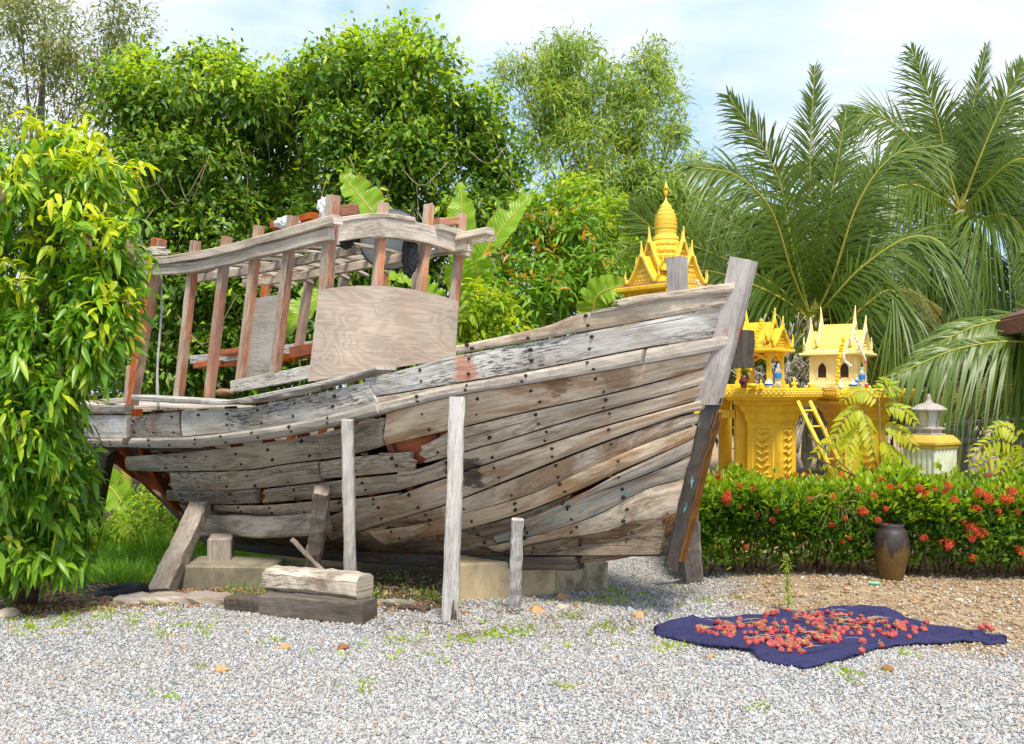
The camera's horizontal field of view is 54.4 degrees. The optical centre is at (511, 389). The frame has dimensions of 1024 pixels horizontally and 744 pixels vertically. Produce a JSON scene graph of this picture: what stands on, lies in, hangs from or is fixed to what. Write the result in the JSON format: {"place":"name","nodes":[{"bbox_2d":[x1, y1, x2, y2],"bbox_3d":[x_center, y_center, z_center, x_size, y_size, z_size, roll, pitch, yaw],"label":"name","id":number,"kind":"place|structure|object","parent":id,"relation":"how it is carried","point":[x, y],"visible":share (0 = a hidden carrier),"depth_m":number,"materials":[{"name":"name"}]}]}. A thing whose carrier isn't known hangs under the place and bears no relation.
{"place":"outdoors","nodes":[
{"label":"outdoors","id":0,"kind":"place"},
{"bbox_2d":[42,513,289,583],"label":"grass","id":1,"kind":"structure","parent":0,"point":[120,569],"depth_m":10.92,"materials":[{"name":"plant"}]},
{"bbox_2d":[193,570,440,602],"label":"sparse grass","id":2,"kind":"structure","parent":0,"point":[374,593],"depth_m":7.87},
{"bbox_2d":[0,395,1023,743],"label":"ground","id":3,"kind":"structure","parent":0,"point":[434,575],"depth_m":6.97,"materials":[{"name":"gravel"}]},
{"bbox_2d":[0,607,19,617],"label":"stone","id":4,"kind":"object","parent":3,"relation":"on","point":[10,612],"visible":0.86,"depth_m":7.01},
{"bbox_2d":[0,106,165,607],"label":"leafy tree","id":5,"kind":"object","parent":3,"relation":"on","point":[69,192],"visible":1,"depth_m":6.78,"materials":[{"name":"green plant"}]},
{"bbox_2d":[0,0,176,337],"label":"airy tree","id":6,"kind":"object","parent":3,"relation":"on","point":[43,57],"visible":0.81,"depth_m":16.70,"materials":[{"name":"grey plant"}]},
{"bbox_2d":[84,444,115,535],"bbox_3d":[-4.814,1.302,11.548,0.184,1.612,3.507,0,0,-26],"label":"prop post","id":7,"kind":"object","parent":3,"relation":"on","point":[108,459],"visible":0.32,"depth_m":10.44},
{"bbox_2d":[69,447,132,542],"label":"banana plant","id":8,"kind":"object","parent":3,"relation":"on","point":[116,489],"visible":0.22,"depth_m":12.21,"materials":[{"name":"green plant"}]},
{"bbox_2d":[91,582,148,596],"bbox_3d":[-3.124,1.628,7.930,0.445,0.160,0.452,0,0,0],"label":"old tyre","id":9,"kind":"object","parent":3,"relation":"on","point":[123,589],"visible":0.52,"depth_m":7.86,"materials":[{"name":"black rubber"}]},
{"bbox_2d":[98,508,155,539],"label":"bush","id":10,"kind":"object","parent":3,"relation":"on","point":[116,520],"visible":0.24,"depth_m":13.03,"materials":[{"name":"green plant"}]},
{"bbox_2d":[103,483,206,551],"bbox_3d":[-4.238,1.604,11.993,1.618,1.162,1.238,0,0,20],"label":"bush","id":11,"kind":"object","parent":3,"relation":"on","point":[158,511],"visible":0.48,"depth_m":11.87,"materials":[{"name":"green plant"}]},
{"bbox_2d":[113,591,232,604],"bbox_3d":[-2.546,1.579,7.510,0.839,0.099,0.223,0,0,-8],"label":"flat plank","id":12,"kind":"object","parent":3,"relation":"on","point":[202,597],"visible":0.87,"depth_m":7.44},
{"bbox_2d":[149,501,209,592],"bbox_3d":[-2.843,1.371,8.547,0.185,0.711,1.178,0,0,-1],"label":"prop post","id":13,"kind":"object","parent":3,"relation":"on","point":[175,561],"visible":0.93,"depth_m":8.47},
{"bbox_2d":[66,28,332,414],"bbox_3d":[-4.419,-1.579,14.595,3.701,7.229,4.017,0,0,0],"label":"vine covered tree","id":14,"kind":"object","parent":3,"relation":"on","point":[165,124],"visible":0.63,"depth_m":13.49,"materials":[{"name":"green plant"}]},
{"bbox_2d":[156,556,285,588],"bbox_3d":[-2.510,1.607,8.634,0.978,0.246,0.500,0,0,4],"label":"concrete block","id":15,"kind":"object","parent":3,"relation":"on","point":[201,572],"depth_m":8.39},
{"bbox_2d":[207,533,233,560],"bbox_3d":[-2.578,1.405,8.810,0.200,0.227,0.350,0,0,-11],"label":"wood block","id":16,"kind":"object","parent":15,"relation":"on","point":[220,546],"depth_m":8.65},
{"bbox_2d":[0,570,483,621],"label":"leaf litter","id":17,"kind":"object","parent":3,"relation":"on","point":[71,600],"visible":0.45,"depth_m":7.54,"materials":[{"name":"plant"}]},
{"bbox_2d":[224,592,261,612],"bbox_3d":[-1.917,1.560,7.270,0.322,0.126,0.182,0,0,22],"label":"charred timber","id":18,"kind":"object","parent":3,"relation":"on","point":[244,602],"visible":0.77,"depth_m":7.21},
{"bbox_2d":[279,643,289,649],"bbox_3d":[-1.426,1.611,6.226,0.073,0.044,0.059,0,0,37],"label":"stone","id":19,"kind":"object","parent":3,"relation":"on","point":[284,646],"visible":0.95,"depth_m":6.21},
{"bbox_2d":[290,538,323,568],"bbox_3d":[-1.616,1.433,8.200,0.435,0.434,0.042,0,0,0],"label":"thin stick","id":20,"kind":"object","parent":3,"relation":"on","point":[303,551],"visible":0.56,"depth_m":8.19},
{"bbox_2d":[305,485,330,567],"bbox_3d":[-1.610,1.233,8.196,0.167,0.938,0.662,0,0,-22],"label":"prop post","id":21,"kind":"object","parent":3,"relation":"on","point":[321,494],"visible":0.81,"depth_m":8.06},
{"bbox_2d":[285,172,402,453],"bbox_3d":[-1.928,-0.305,11.484,1.450,4.472,0.891,0,0,-11],"label":"banana plant","id":22,"kind":"object","parent":3,"relation":"on","point":[363,197],"visible":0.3,"depth_m":11.56,"materials":[{"name":"green plant"}]},
{"bbox_2d":[341,419,356,570],"bbox_3d":[-1.228,0.922,7.506,0.097,1.408,0.257,0,0,0],"label":"prop post","id":23,"kind":"object","parent":3,"relation":"on","point":[348,487],"visible":0.84,"depth_m":7.45,"materials":[{"name":"grey wood"}]},
{"bbox_2d":[377,598,415,605],"bbox_3d":[-0.897,1.577,7.376,0.364,0.055,0.115,0,0,7],"label":"wooden plank","id":24,"kind":"object","parent":3,"relation":"on","point":[391,602],"visible":0.61,"depth_m":7.33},
{"bbox_2d":[240,5,553,397],"bbox_3d":[-1.734,-1.861,14.398,4.631,7.307,3.265,0,0,0],"label":"vine covered tree","id":25,"kind":"object","parent":3,"relation":"on","point":[399,157],"visible":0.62,"depth_m":13.78,"materials":[{"name":"green plant"}]},
{"bbox_2d":[396,604,430,611],"bbox_3d":[-0.711,1.575,7.170,0.229,0.058,0.106,0,0,21],"label":"driftwood piece","id":26,"kind":"object","parent":3,"relation":"on","point":[417,608],"visible":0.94,"depth_m":7.14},
{"bbox_2d":[442,397,464,624],"bbox_3d":[-0.403,0.836,6.870,0.128,1.581,0.331,0,0,11],"label":"prop post","id":27,"kind":"object","parent":3,"relation":"on","point":[453,530],"visible":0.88,"depth_m":6.83,"materials":[{"name":"grey wood"}]},
{"bbox_2d":[0,582,925,713],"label":"weeds","id":28,"kind":"object","parent":3,"relation":"on","point":[32,626],"visible":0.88,"depth_m":6.52,"materials":[{"name":"plant"}]},
{"bbox_2d":[396,182,532,385],"bbox_3d":[-0.519,-0.319,11.371,1.524,4.133,0.853,0,0,0],"label":"banana plant","id":29,"kind":"object","parent":3,"relation":"on","point":[503,223],"visible":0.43,"depth_m":11.31,"materials":[{"name":"green plant"}]},
{"bbox_2d":[456,273,538,487],"bbox_3d":[-0.272,0.196,10.458,0.971,2.924,1.052,0,0,36],"label":"yellow tipped shrub","id":30,"kind":"object","parent":3,"relation":"on","point":[484,322],"visible":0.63,"depth_m":10.39,"materials":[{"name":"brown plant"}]},
{"bbox_2d":[459,554,554,599],"bbox_3d":[-0.102,1.492,7.992,0.778,0.315,0.550,0,0,-14],"label":"concrete block","id":31,"kind":"object","parent":3,"relation":"on","point":[480,578],"depth_m":7.71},
{"bbox_2d":[74,195,757,571],"bbox_3d":[-1.296,-0.019,8.902,7.424,3.322,2.316,0,0,32],"label":"wooden boat","id":32,"kind":"object","parent":31,"relation":"on","point":[572,443],"visible":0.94,"depth_m":7.75,"materials":[{"name":"grey wood"}]},
{"bbox_2d":[146,246,170,255],"bbox_3d":[-3.293,-1.306,9.386,0.429,0.098,0.198,0,0,45],"label":"rope coil","id":33,"kind":"object","parent":32,"relation":"on","point":[164,251],"visible":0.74,"depth_m":9.38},
{"bbox_2d":[156,275,162,408],"bbox_3d":[-3.408,-0.463,9.618,0.082,1.298,0.040,0,0,33],"label":"hanging rope","id":34,"kind":"object","parent":32,"relation":"hanging from","point":[159,344],"visible":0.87,"depth_m":9.61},
{"bbox_2d":[216,388,233,396],"bbox_3d":[-2.771,0.025,9.565,0.209,0.079,0.113,0,0,0],"label":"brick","id":35,"kind":"object","parent":32,"relation":"on","point":[223,392],"visible":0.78,"depth_m":9.52,"materials":[{"name":"brown"}]},
{"bbox_2d":[274,216,300,228],"bbox_3d":[-1.918,-1.427,8.475,0.228,0.118,0.119,0,0,0],"label":"plastic bag","id":36,"kind":"object","parent":32,"relation":"on","point":[280,223],"visible":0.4,"depth_m":8.46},
{"bbox_2d":[316,196,325,217],"bbox_3d":[-1.521,-1.480,8.144,0.146,0.220,0.146,0,0,28],"label":"plastic bag","id":37,"kind":"object","parent":32,"relation":"on","point":[320,207],"visible":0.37,"depth_m":8.10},
{"bbox_2d":[339,239,354,249],"bbox_3d":[-1.385,-1.235,8.352,0.138,0.120,0.061,0,0,0],"label":"rag","id":38,"kind":"object","parent":32,"relation":"on","point":[346,245],"visible":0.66,"depth_m":8.33,"materials":[{"name":"black fabric"}]},
{"bbox_2d":[359,209,419,269],"bbox_3d":[-1.085,-1.357,9.007,0.581,0.511,0.358,0,0,0],"label":"satellite dish","id":39,"kind":"object","parent":32,"relation":"attached to","point":[392,244],"visible":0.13,"depth_m":9.05,"materials":[{"name":"grey metal"}]},
{"bbox_2d":[401,241,417,278],"bbox_3d":[-0.911,-1.197,8.882,0.155,0.410,0.097,0,0,0],"label":"black sheet","id":40,"kind":"object","parent":32,"relation":"hanging from","point":[409,259],"visible":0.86,"depth_m":8.85,"materials":[{"name":"fabric"}]},
{"bbox_2d":[0,554,1023,743],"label":"gravel","id":41,"kind":"structure","parent":3,"relation":"on","point":[20,729],"depth_m":5.39,"materials":[{"name":"gravel"}]},
{"bbox_2d":[215,664,230,672],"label":"dry leaf","id":42,"kind":"object","parent":41,"relation":"on","point":[220,668],"visible":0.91,"depth_m":5.65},
{"bbox_2d":[258,590,376,624],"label":"dark beam","id":43,"kind":"structure","parent":41,"relation":"on","point":[304,606],"depth_m":6.94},
{"bbox_2d":[262,565,373,599],"bbox_3d":[-1.407,1.382,7.170,0.829,0.188,0.218,0,0,26],"label":"hewn log","id":44,"kind":"object","parent":43,"relation":"on","point":[356,585],"visible":0.99,"depth_m":7.07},
{"bbox_2d":[337,644,348,650],"bbox_3d":[-1.055,1.615,6.212,0.076,0.053,0.096,0,0,-5],"label":"stone","id":45,"kind":"object","parent":41,"relation":"on","point":[342,646],"visible":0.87,"depth_m":6.18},
{"bbox_2d":[508,517,523,611],"bbox_3d":[0.027,1.281,7.167,0.120,0.726,0.175,0,0,0],"label":"prop post","id":46,"kind":"object","parent":3,"relation":"on","point":[516,558],"visible":0.91,"depth_m":7.12,"materials":[{"name":"grey wood"}]},
{"bbox_2d":[12,274,1023,468],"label":"thicket","id":47,"kind":"object","parent":3,"relation":"on","point":[236,396],"visible":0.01,"depth_m":17.38,"materials":[{"name":"green plant"}]},
{"bbox_2d":[530,605,545,613],"bbox_3d":[0.180,1.595,7.205,0.119,0.073,0.108,0,0,-21],"label":"stone","id":48,"kind":"object","parent":3,"relation":"on","point":[536,609],"visible":0.82,"depth_m":7.17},
{"bbox_2d":[477,196,637,435],"bbox_3d":[0.361,-0.369,11.688,1.978,3.925,1.839,0,0,-28],"label":"orange tipped shrub","id":49,"kind":"object","parent":3,"relation":"on","point":[558,291],"visible":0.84,"depth_m":11.45,"materials":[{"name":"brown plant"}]},
{"bbox_2d":[556,604,566,608],"bbox_3d":[0.371,1.601,7.331,0.088,0.048,0.098,0,0,30],"label":"stone","id":50,"kind":"object","parent":3,"relation":"on","point":[561,606],"visible":0.87,"depth_m":7.30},
{"bbox_2d":[556,592,570,599],"bbox_3d":[0.399,1.595,7.670,0.110,0.057,0.092,0,0,11],"label":"stone","id":51,"kind":"object","parent":3,"relation":"on","point":[561,596],"visible":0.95,"depth_m":7.65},
{"bbox_2d":[495,160,652,337],"bbox_3d":[0.972,-0.725,13.422,1.951,4.651,1.792,0,0,38],"label":"yellow green bush","id":52,"kind":"object","parent":3,"relation":"on","point":[570,190],"visible":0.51,"depth_m":13.23,"materials":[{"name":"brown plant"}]},
{"bbox_2d":[555,561,607,592],"bbox_3d":[0.421,1.516,8.107,0.619,0.276,0.420,0,0,-16],"label":"concrete block","id":53,"kind":"object","parent":3,"relation":"on","point":[591,575],"depth_m":7.93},
{"bbox_2d":[576,274,627,313],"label":"banana plant","id":54,"kind":"object","parent":3,"relation":"on","point":[600,291],"visible":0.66,"depth_m":11.08,"materials":[{"name":"green plant"}]},
{"bbox_2d":[565,236,643,307],"bbox_3d":[1.149,-0.839,12.337,1.126,2.157,0.241,0,0,6],"label":"sapling","id":55,"kind":"object","parent":3,"relation":"on","point":[620,260],"visible":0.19,"depth_m":12.30,"materials":[{"name":"green plant"}]},
{"bbox_2d":[480,17,756,327],"bbox_3d":[1.924,-2.678,18.436,5.313,8.777,3.661,0,0,0],"label":"airy tree","id":56,"kind":"object","parent":3,"relation":"on","point":[559,125],"visible":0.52,"depth_m":18.31,"materials":[{"name":"green plant"}]},
{"bbox_2d":[632,611,643,618],"bbox_3d":[0.882,1.584,6.989,0.080,0.064,0.082,0,0,-43],"label":"stone","id":57,"kind":"object","parent":3,"relation":"on","point":[638,614],"visible":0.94,"depth_m":6.96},
{"bbox_2d":[609,384,746,476],"bbox_3d":[1.780,0.741,11.000,1.460,1.602,1.000,0,0,0],"label":"altar table","id":58,"kind":"object","parent":3,"relation":"on","point":[725,437],"visible":0.1,"depth_m":10.62,"materials":[{"name":"yellow paint"}]},
{"bbox_2d":[614,182,711,324],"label":"spire spirit house","id":59,"kind":"structure","parent":58,"relation":"on","point":[649,274],"depth_m":10.82,"materials":[{"name":"yellow paint"}]},
{"bbox_2d":[682,511,702,584],"bbox_3d":[1.423,1.219,7.973,0.193,0.876,0.609,0,0,16],"label":"prop post","id":60,"kind":"object","parent":3,"relation":"on","point":[692,570],"visible":0.52,"depth_m":7.98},
{"bbox_2d":[681,451,719,553],"bbox_3d":[1.720,1.062,9.550,0.440,0.960,0.440,0,0,-17],"label":"pedestal","id":61,"kind":"object","parent":3,"relation":"on","point":[708,472],"visible":0.04,"depth_m":9.39,"materials":[{"name":"yellow paint"}]},
{"bbox_2d":[705,653,715,658],"bbox_3d":[1.178,1.588,5.910,0.059,0.045,0.059,0,0,22],"label":"stone","id":62,"kind":"object","parent":3,"relation":"on","point":[710,656],"visible":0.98,"depth_m":5.89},
{"bbox_2d":[724,388,822,541],"bbox_3d":[2.720,0.761,10.420,0.786,1.562,0.786,0,0,45],"label":"altar table","id":63,"kind":"object","parent":3,"relation":"on","point":[771,415],"visible":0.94,"depth_m":10.25,"materials":[{"name":"yellow paint"}]},
{"bbox_2d":[739,376,748,387],"bbox_3d":[2.365,-0.083,10.160,0.100,0.125,0.100,0,0,0],"label":"flower vase","id":64,"kind":"object","parent":63,"relation":"on","point":[743,381],"visible":1,"depth_m":10.13,"materials":[{"name":"red ceramic"}]},
{"bbox_2d":[738,368,751,375],"bbox_3d":[2.368,-0.208,10.159,0.124,0.179,0.145,0,0,-30],"label":"flower bunch","id":65,"kind":"object","parent":64,"relation":"on","point":[742,371],"visible":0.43,"depth_m":10.14,"materials":[{"name":"yellow plant"}]},
{"bbox_2d":[747,383,756,387],"bbox_3d":[2.436,-0.043,10.100,0.108,0.045,0.108,0,0,0],"label":"offering bowl","id":66,"kind":"object","parent":63,"relation":"on","point":[751,385],"visible":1,"depth_m":10.06,"materials":[{"name":"yellow paint"}]},
{"bbox_2d":[764,379,772,387],"bbox_3d":[2.599,-0.066,10.080,0.092,0.092,0.092,0,0,0],"label":"offering jar","id":67,"kind":"object","parent":63,"relation":"on","point":[768,383],"visible":1,"depth_m":10.05,"materials":[{"name":"white ceramic"}]},
{"bbox_2d":[775,365,781,387],"bbox_3d":[2.707,-0.138,10.120,0.072,0.236,0.071,0,0,0],"label":"water bottle","id":68,"kind":"object","parent":63,"relation":"on","point":[778,377],"visible":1,"depth_m":10.09,"materials":[{"name":"clear plastic"}]},
{"bbox_2d":[791,377,797,387],"bbox_3d":[2.893,-0.079,10.200,0.076,0.119,0.058,0,0,0],"label":"figurine","id":69,"kind":"object","parent":63,"relation":"on","point":[794,383],"visible":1,"depth_m":10.18,"materials":[{"name":"yellow paint"}]},
{"bbox_2d":[779,553,795,608],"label":"tall weed","id":70,"kind":"object","parent":3,"relation":"on","point":[787,583],"visible":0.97,"depth_m":7.11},
{"bbox_2d":[615,59,988,477],"bbox_3d":[3.699,-1.365,12.682,4.945,5.947,3.974,0,0,0],"label":"coconut palm","id":71,"kind":"object","parent":3,"relation":"on","point":[836,266],"visible":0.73,"depth_m":12.16,"materials":[{"name":"green plant"}]},
{"bbox_2d":[729,312,900,477],"bbox_3d":[3.230,0.324,11.637,2.206,2.478,1.234,0,0,-12],"label":"bare shrub","id":72,"kind":"object","parent":3,"relation":"on","point":[787,372],"visible":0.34,"depth_m":11.68,"materials":[{"name":"grey plant"}]},
{"bbox_2d":[796,400,848,478],"bbox_3d":[3.092,0.667,9.618,0.172,1.132,0.742,0,0,-39],"label":"ladder","id":73,"kind":"object","parent":3,"relation":"on","point":[817,418],"visible":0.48,"depth_m":9.72,"materials":[{"name":"yellow paint"}]},
{"bbox_2d":[654,605,1006,667],"bbox_3d":[2.056,1.562,6.496,2.102,0.101,1.202,0,0,-24],"label":"cloth","id":74,"kind":"object","parent":3,"relation":"on","point":[823,653],"visible":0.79,"depth_m":6.36,"materials":[{"name":"blue fabric"}]},
{"bbox_2d":[752,639,758,644],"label":"red fruit","id":75,"kind":"object","parent":74,"relation":"on","point":[755,641],"visible":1,"depth_m":6.00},
{"bbox_2d":[757,625,764,631],"bbox_3d":[1.603,1.540,6.425,0.060,0.047,0.047,15,19,-42],"label":"red fruit","id":76,"kind":"object","parent":74,"relation":"on","point":[761,628],"visible":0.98,"depth_m":6.41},
{"bbox_2d":[771,625,778,633],"bbox_3d":[1.685,1.532,6.354,0.061,0.046,0.043,-32,-17,-23],"label":"red fruit","id":77,"kind":"object","parent":74,"relation":"on","point":[775,630],"visible":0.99,"depth_m":6.34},
{"bbox_2d":[856,629,862,635],"bbox_3d":[2.208,1.544,6.325,0.043,0.056,0.042,4,-42,37],"label":"red fruit","id":78,"kind":"object","parent":74,"relation":"on","point":[859,633],"visible":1,"depth_m":6.31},
{"bbox_2d":[858,644,864,653],"bbox_3d":[2.099,1.559,5.974,0.042,0.061,0.042,19,-32,-3],"label":"red fruit","id":79,"kind":"object","parent":74,"relation":"on","point":[861,650],"visible":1,"depth_m":5.96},
{"bbox_2d":[859,638,866,643],"bbox_3d":[2.160,1.549,6.129,0.044,0.045,0.044,0,0,43],"label":"red fruit","id":80,"kind":"object","parent":74,"relation":"on","point":[862,641],"visible":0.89,"depth_m":6.12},
{"bbox_2d":[886,632,894,638],"bbox_3d":[2.421,1.565,6.358,0.045,0.046,0.059,0,22,1],"label":"red fruit","id":81,"kind":"object","parent":74,"relation":"on","point":[891,635],"visible":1,"depth_m":6.34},
{"bbox_2d":[646,552,1023,666],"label":"soil crumbs","id":82,"kind":"object","parent":3,"relation":"on","point":[936,598],"visible":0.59,"depth_m":7.61,"materials":[{"name":"soil"}]},
{"bbox_2d":[804,486,877,571],"bbox_3d":[2.703,1.160,8.216,0.612,0.735,0.218,0,0,0],"label":"dry tuft","id":83,"kind":"object","parent":3,"relation":"on","point":[839,505],"visible":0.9,"depth_m":8.15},
{"bbox_2d":[679,455,1023,577],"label":"ixora hedge","id":84,"kind":"object","parent":3,"relation":"on","point":[984,517],"visible":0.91,"depth_m":8.16,"materials":[{"name":"green plant"}]},
{"bbox_2d":[808,435,859,480],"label":"dry twig","id":85,"kind":"object","parent":84,"relation":"attached to","point":[833,456],"visible":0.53,"depth_m":8.83,"materials":[{"name":"wood"}]},
{"bbox_2d":[809,455,859,481],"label":"dry twig","id":86,"kind":"object","parent":84,"relation":"attached to","point":[833,466],"visible":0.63,"depth_m":8.84,"materials":[{"name":"wood"}]},
{"bbox_2d":[807,377,920,477],"bbox_3d":[3.219,0.473,9.152,1.003,1.195,0.339,0,0,0],"label":"sapling","id":87,"kind":"object","parent":84,"relation":"on","point":[889,451],"visible":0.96,"depth_m":9.15,"materials":[{"name":"plant"}]},
{"bbox_2d":[964,420,1023,478],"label":"sapling","id":88,"kind":"object","parent":84,"relation":"on","point":[1005,433],"visible":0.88,"depth_m":8.99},
{"bbox_2d":[812,389,914,536],"bbox_3d":[3.738,0.764,10.719,0.939,1.556,0.906,0,0,-3],"label":"altar table","id":89,"kind":"object","parent":3,"relation":"on","point":[830,405],"visible":0.3,"depth_m":10.49,"materials":[{"name":"yellow paint"}]},
{"bbox_2d":[799,305,876,388],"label":"spirit house","id":90,"kind":"structure","parent":89,"relation":"on","point":[821,349],"depth_m":10.66,"materials":[{"name":"beige paint"}]},
{"bbox_2d":[835,337,844,385],"bbox_3d":[3.417,-0.300,10.359,0.106,0.510,0.056,0,0,0],"label":"flower garland","id":91,"kind":"object","parent":90,"relation":"hanging from","point":[838,360],"visible":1,"depth_m":10.35,"materials":[{"name":"yellow plant"}]},
{"bbox_2d":[842,341,851,366],"bbox_3d":[3.469,-0.375,10.319,0.107,0.274,0.044,0,0,-19],"label":"flower garland","id":92,"kind":"object","parent":90,"relation":"hanging from","point":[845,360],"visible":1,"depth_m":10.31,"materials":[{"name":"white plant"}]},
{"bbox_2d":[853,332,866,363],"bbox_3d":[3.627,-0.433,10.363,0.194,0.328,0.038,0,0,-25],"label":"flower garland","id":93,"kind":"object","parent":90,"relation":"hanging from","point":[860,349],"visible":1,"depth_m":10.36,"materials":[{"name":"white plant"}]},
{"bbox_2d":[838,377,841,388],"bbox_3d":[3.388,-0.074,10.270,0.040,0.120,0.040,0,0,0],"label":"drink bottle","id":94,"kind":"object","parent":89,"relation":"on","point":[840,385],"visible":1,"depth_m":10.26,"materials":[{"name":"white plastic"}]},
{"bbox_2d":[859,367,865,386],"bbox_3d":[3.665,-0.127,10.420,0.069,0.225,0.067,0,0,0],"label":"water bottle","id":95,"kind":"object","parent":89,"relation":"on","point":[862,376],"visible":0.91,"depth_m":10.39,"materials":[{"name":"clear plastic"}]},
{"bbox_2d":[867,581,880,584],"bbox_3d":[2.841,1.517,7.810,0.110,0.028,0.052,0,0,0],"label":"wrapper","id":96,"kind":"object","parent":3,"relation":"on","point":[874,583],"visible":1,"depth_m":7.79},
{"bbox_2d":[728,233,1022,466],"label":"dark bush","id":97,"kind":"object","parent":3,"relation":"on","point":[891,440],"visible":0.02,"depth_m":15.26,"materials":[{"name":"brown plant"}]},
{"bbox_2d":[880,664,893,671],"bbox_3d":[2.133,1.590,5.659,0.072,0.053,0.070,0,0,43],"label":"stone","id":98,"kind":"object","parent":3,"relation":"on","point":[889,668],"visible":0.84,"depth_m":5.64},
{"bbox_2d":[873,522,909,580],"bbox_3d":[3.074,1.317,8.060,0.280,0.475,0.280,0,0,0],"label":"earthen jar","id":99,"kind":"object","parent":3,"relation":"on","point":[891,544],"visible":0.98,"depth_m":7.96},
{"bbox_2d":[770,39,1023,476],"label":"coconut palm","id":100,"kind":"object","parent":3,"relation":"on","point":[987,185],"visible":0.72,"depth_m":14.52,"materials":[{"name":"green plant"}]},
{"bbox_2d":[796,417,1023,476],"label":"pipe fence","id":101,"kind":"object","parent":3,"relation":"on","point":[964,465],"visible":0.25,"depth_m":11.16,"materials":[{"name":"metal"}]},
{"bbox_2d":[899,394,960,557],"bbox_3d":[3.905,0.786,9.300,0.380,1.504,0.380,0,0,-32],"label":"garden lamp","id":102,"kind":"object","parent":3,"relation":"on","point":[934,443],"visible":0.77,"depth_m":9.21,"materials":[{"name":"white paint"}]},
{"bbox_2d":[877,249,1023,476],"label":"coconut palm","id":103,"kind":"object","parent":3,"relation":"on","point":[947,349],"visible":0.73,"depth_m":9.96,"materials":[{"name":"green plant"}]},
{"bbox_2d":[977,625,984,630],"bbox_3d":[3.091,1.567,6.562,0.042,0.041,0.043,0,0,-37],"label":"red fruit","id":104,"kind":"object","parent":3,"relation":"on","point":[981,627],"visible":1,"depth_m":6.55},
{"bbox_2d":[987,625,994,631],"bbox_3d":[3.142,1.567,6.530,0.040,0.038,0.039,0,0,-13],"label":"red fruit","id":105,"kind":"object","parent":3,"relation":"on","point":[990,628],"visible":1,"depth_m":6.52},
{"bbox_2d":[977,391,1023,479],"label":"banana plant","id":106,"kind":"object","parent":3,"relation":"on","point":[1022,421],"visible":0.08,"depth_m":12.31,"materials":[{"name":"green plant"}]},
{"bbox_2d":[997,309,1023,335],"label":"neighbour house","id":107,"kind":"structure","parent":3,"relation":"on","point":[1013,323],"depth_m":10.10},
{"bbox_2d":[0,0,1023,394],"label":"sky","id":108,"kind":"structure","parent":0,"point":[764,49],"materials":[{"name":"white"}]},
{"bbox_2d":[354,582,697,639],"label":"dry grass","id":109,"kind":"structure","parent":0,"point":[556,594],"depth_m":6.96,"materials":[{"name":"beige plant"}]},
{"bbox_2d":[731,308,794,387],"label":"spirit pavilion","id":110,"kind":"structure","parent":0,"point":[772,341],"depth_m":10.38,"materials":[{"name":"yellow paint"}]},
{"bbox_2d":[754,319,762,349],"bbox_3d":[2.506,-0.566,10.163,0.153,0.325,0.048,0,0,-30],"label":"flower garland","id":111,"kind":"object","parent":110,"relation":"attached to","point":[758,330],"visible":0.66,"depth_m":10.16,"materials":[{"name":"yellow plant"}]},
{"bbox_2d":[848,380,857,388],"bbox_3d":[3.530,-0.060,10.300,0.092,0.092,0.092,0,0,0],"label":"offering jar","id":112,"kind":"object","parent":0,"point":[852,383],"visible":0.81,"depth_m":10.27,"materials":[{"name":"white ceramic"}]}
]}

